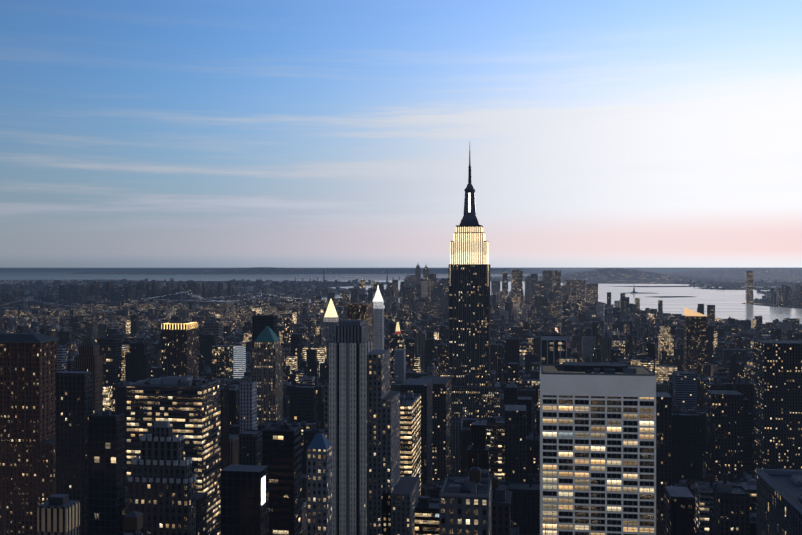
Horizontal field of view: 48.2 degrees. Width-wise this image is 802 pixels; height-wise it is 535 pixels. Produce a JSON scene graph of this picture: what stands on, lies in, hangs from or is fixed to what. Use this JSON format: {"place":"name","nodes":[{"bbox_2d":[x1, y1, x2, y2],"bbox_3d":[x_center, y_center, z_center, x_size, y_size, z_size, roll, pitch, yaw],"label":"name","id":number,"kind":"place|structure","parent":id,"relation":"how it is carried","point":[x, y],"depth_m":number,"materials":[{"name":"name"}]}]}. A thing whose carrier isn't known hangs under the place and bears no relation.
{"place":"outdoors","nodes":[
{"label":"outdoors","id":0,"kind":"place"},
{"bbox_2d":[0,272,562,280],"bbox_3d":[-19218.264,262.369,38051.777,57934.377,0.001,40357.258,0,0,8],"label":"bay water","id":1,"kind":"structure","parent":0,"point":[149,277],"depth_m":26132.26,"materials":[{"name":"blue"}]},
{"bbox_2d":[0,268,801,476],"bbox_3d":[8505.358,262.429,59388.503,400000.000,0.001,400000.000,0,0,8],"label":"ground","id":2,"kind":"structure","parent":0,"point":[403,270],"depth_m":58815.63,"materials":[{"name":"grey"}]},
{"bbox_2d":[3,300,116,313],"bbox_3d":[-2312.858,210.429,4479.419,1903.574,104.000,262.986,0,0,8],"label":"williamsburg bridge","id":3,"kind":"structure","parent":2,"relation":"on","point":[26,306],"depth_m":4460.02,"materials":[{"name":"grey metal"}]},
{"bbox_2d":[141,291,318,305],"bbox_3d":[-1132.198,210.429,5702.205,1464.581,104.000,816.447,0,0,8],"label":"manhattan bridge","id":4,"kind":"structure","parent":2,"relation":"on","point":[185,300],"depth_m":5911.48,"materials":[{"name":"grey metal"}]},
{"bbox_2d":[127,267,405,273],"bbox_3d":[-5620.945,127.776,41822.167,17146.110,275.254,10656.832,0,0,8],"label":"highlands","id":5,"kind":"structure","parent":2,"relation":"on","point":[262,270],"depth_m":39996.45,"materials":[{"name":"grey"}]},
{"bbox_2d":[213,293,414,301],"bbox_3d":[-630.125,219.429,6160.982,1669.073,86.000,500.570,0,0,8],"label":"brooklyn bridge","id":6,"kind":"structure","parent":2,"relation":"on","point":[260,296],"depth_m":6312.31,"materials":[{"name":"grey metal"}]},
{"bbox_2d":[291,270,405,280],"bbox_3d":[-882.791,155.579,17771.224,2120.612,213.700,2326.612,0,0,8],"label":"verrazzano bridge","id":7,"kind":"structure","parent":2,"relation":"on","point":[323,277],"depth_m":17329.56,"materials":[{"name":"grey metal"}]},
{"bbox_2d":[0,149,801,534],"bbox_3d":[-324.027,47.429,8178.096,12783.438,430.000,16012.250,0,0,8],"label":"city buildings","id":8,"kind":"structure","parent":2,"relation":"on","point":[362,411],"depth_m":798.66,"materials":[{"name":"black concrete"}]},
{"bbox_2d":[661,269,801,275],"bbox_3d":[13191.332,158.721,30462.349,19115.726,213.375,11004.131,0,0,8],"label":"hill","id":9,"kind":"structure","parent":2,"relation":"on","point":[768,272],"depth_m":29031.07,"materials":[{"name":"grey"}]},
{"bbox_2d":[0,0,801,267],"label":"sky","id":10,"kind":"structure","parent":0,"point":[134,133],"materials":[{"name":"blue"}]},
{"bbox_2d":[305,280,801,323],"bbox_3d":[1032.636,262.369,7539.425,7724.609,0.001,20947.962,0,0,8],"label":"hudson bay water","id":11,"kind":"structure","parent":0,"point":[727,303],"depth_m":7349.37,"materials":[{"name":"grey liquid"}]},
{"bbox_2d":[523,268,760,281],"bbox_3d":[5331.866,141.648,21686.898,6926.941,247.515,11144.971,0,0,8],"label":"staten island hills","id":12,"kind":"structure","parent":0,"point":[612,274],"depth_m":19369.03,"materials":[{"name":"grey"}]},
{"bbox_2d":[651,296,692,297],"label":"island","id":13,"kind":"structure","parent":0,"point":[670,296],"depth_m":8049.70,"materials":[{"name":"grey"}]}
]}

